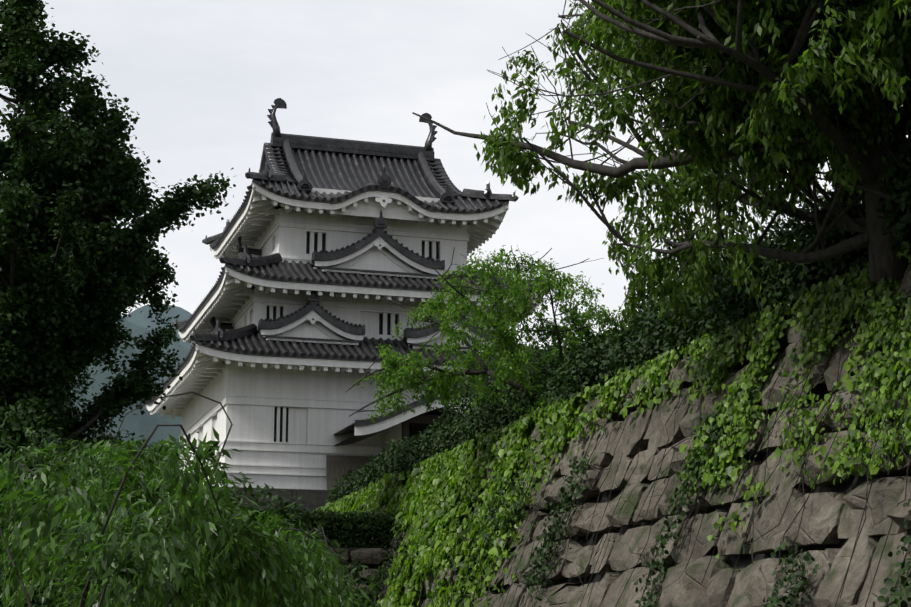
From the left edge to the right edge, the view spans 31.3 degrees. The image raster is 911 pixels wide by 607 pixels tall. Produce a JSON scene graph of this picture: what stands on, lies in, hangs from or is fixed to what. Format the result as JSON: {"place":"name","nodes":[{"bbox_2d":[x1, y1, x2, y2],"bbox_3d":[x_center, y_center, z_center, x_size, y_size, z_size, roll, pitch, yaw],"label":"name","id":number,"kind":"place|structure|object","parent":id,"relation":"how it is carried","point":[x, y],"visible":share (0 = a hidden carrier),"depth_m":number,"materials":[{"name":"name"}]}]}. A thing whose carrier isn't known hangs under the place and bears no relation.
{"place":"outdoors","nodes":[
{"label":"outdoors","id":0,"kind":"place"},
{"bbox_2d":[0,268,188,382],"bbox_3d":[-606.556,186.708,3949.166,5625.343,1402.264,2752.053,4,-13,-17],"label":"mountain","id":1,"kind":"structure","parent":0,"point":[138,331],"depth_m":3298.87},
{"bbox_2d":[67,334,180,451],"bbox_3d":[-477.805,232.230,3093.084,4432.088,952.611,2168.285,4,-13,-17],"label":"mountain","id":2,"kind":"structure","parent":0,"point":[145,423],"depth_m":2570.82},
{"bbox_2d":[125,304,193,350],"bbox_3d":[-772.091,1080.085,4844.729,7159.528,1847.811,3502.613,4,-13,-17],"label":"mountain","id":3,"kind":"structure","parent":0,"point":[138,318],"depth_m":4213.08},
{"bbox_2d":[0,392,379,606],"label":"bush","id":4,"kind":"object","parent":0,"point":[138,575],"depth_m":8.86,"materials":[{"name":"green plant"}]},
{"bbox_2d":[202,487,331,516],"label":"castle base","id":5,"kind":"object","parent":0,"point":[313,499],"depth_m":58.58,"materials":[{"name":"grey stone"}]},
{"bbox_2d":[146,182,543,489],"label":"castle walls","id":6,"kind":"structure","parent":0,"point":[250,393],"depth_m":62.16,"materials":[{"name":"white paint"}]},
{"bbox_2d":[145,103,538,434],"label":"castle roof ribs","id":7,"kind":"object","parent":6,"relation":"on","point":[282,165],"visible":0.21,"depth_m":64.65,"materials":[{"name":"grey tile"}]},
{"bbox_2d":[200,147,526,362],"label":"roof tiles","id":8,"kind":"object","parent":6,"relation":"on","point":[494,204],"visible":0.06,"depth_m":65.04,"materials":[{"name":"grey tile"}]},
{"bbox_2d":[334,406,458,445],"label":"gate roof","id":9,"kind":"structure","parent":6,"relation":"attached to","point":[415,425],"depth_m":59.08,"materials":[{"name":"grey tile"}]},
{"bbox_2d":[326,455,375,489],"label":"wall","id":10,"kind":"structure","parent":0,"point":[337,466],"depth_m":60.17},
{"bbox_2d":[266,233,488,441],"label":"windows","id":11,"kind":"structure","parent":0,"point":[380,315],"depth_m":63.47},
{"bbox_2d":[0,0,907,352],"label":"sky","id":12,"kind":"structure","parent":0,"point":[202,78],"materials":[{"name":"white"}]},
{"bbox_2d":[466,359,564,418],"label":"wall ferns","id":13,"kind":"object","parent":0,"point":[478,399],"depth_m":36.01,"materials":[{"name":"green plant"}]},
{"bbox_2d":[367,370,910,606],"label":"hanging vines","id":14,"kind":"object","parent":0,"point":[793,595],"depth_m":21.07,"materials":[{"name":"green plant"}]},
{"bbox_2d":[542,285,898,420],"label":"terrace earth","id":15,"kind":"structure","parent":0,"point":[689,384],"depth_m":23.99,"materials":[{"name":"brown soil"}]},
{"bbox_2d":[0,0,235,468],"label":"ginkgo tree","id":16,"kind":"object","parent":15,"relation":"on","point":[86,152],"depth_m":37.24,"materials":[{"name":"green plant"}]},
{"bbox_2d":[0,397,324,606],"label":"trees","id":17,"kind":"object","parent":15,"relation":"on","point":[2,451],"depth_m":32.98,"materials":[{"name":"green plant"}]},
{"bbox_2d":[0,270,375,606],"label":"shrubs","id":18,"kind":"object","parent":15,"relation":"on","point":[103,436],"visible":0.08,"depth_m":32.63,"materials":[{"name":"green plant"}]},
{"bbox_2d":[205,515,394,547],"bbox_3d":[-11.090,4.917,35.914,23.033,0.700,0.920,4,-13,-17],"label":"hedge","id":19,"kind":"object","parent":15,"relation":"on","point":[363,534],"depth_m":38.11,"materials":[{"name":"green plant"}]},
{"bbox_2d":[207,504,408,547],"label":"hedge leaves","id":20,"kind":"object","parent":19,"relation":"attached to","point":[322,516],"visible":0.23,"depth_m":38.04,"materials":[{"name":"green plant"}]},
{"bbox_2d":[143,98,553,434],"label":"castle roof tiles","id":21,"kind":"object","parent":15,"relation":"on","point":[421,155],"visible":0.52,"depth_m":63.91,"materials":[{"name":"grey tile"}]},
{"bbox_2d":[311,548,391,602],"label":"stone wall","id":22,"kind":"structure","parent":15,"relation":"on","point":[371,555],"depth_m":37.49,"materials":[{"name":"grey stone"}]},
{"bbox_2d":[328,547,390,597],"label":"stone wall gaps","id":23,"kind":"object","parent":22,"relation":"attached to","point":[372,566],"depth_m":37.72,"materials":[{"name":"black stone"}]},
{"bbox_2d":[346,245,633,422],"bbox_3d":[0.914,0.598,31.884,6.172,4.035,4.237,-4,-13,18],"label":"tree","id":24,"kind":"object","parent":15,"relation":"on","point":[406,375],"depth_m":31.42,"materials":[{"name":"green plant"}]},
{"bbox_2d":[312,243,910,606],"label":"wall vines","id":25,"kind":"object","parent":15,"relation":"on","point":[419,490],"depth_m":22.42,"materials":[{"name":"green plant"}]},
{"bbox_2d":[325,141,910,504],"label":"wall shrubs","id":26,"kind":"object","parent":15,"relation":"on","point":[464,424],"depth_m":26.27,"materials":[{"name":"green plant"}]},
{"bbox_2d":[366,286,910,606],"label":"wall vine stems","id":27,"kind":"object","parent":15,"relation":"on","point":[696,500],"visible":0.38,"depth_m":20.46,"materials":[{"name":"plant"}]},
{"bbox_2d":[412,0,910,354],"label":"tree","id":28,"kind":"object","parent":15,"relation":"on","point":[869,21],"depth_m":18.36,"materials":[{"name":"green plant"}]},
{"label":"ground","id":29,"kind":"structure","parent":0,"visible":0},
{"bbox_2d":[374,264,910,606],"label":"tall stone wall","id":30,"kind":"structure","parent":29,"relation":"on","point":[831,518],"depth_m":20.15,"materials":[{"name":"grey stone"}]},
{"bbox_2d":[422,307,910,598],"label":"wall stones","id":31,"kind":"object","parent":30,"relation":"attached to","point":[850,485],"depth_m":19.72,"materials":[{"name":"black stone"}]}
]}

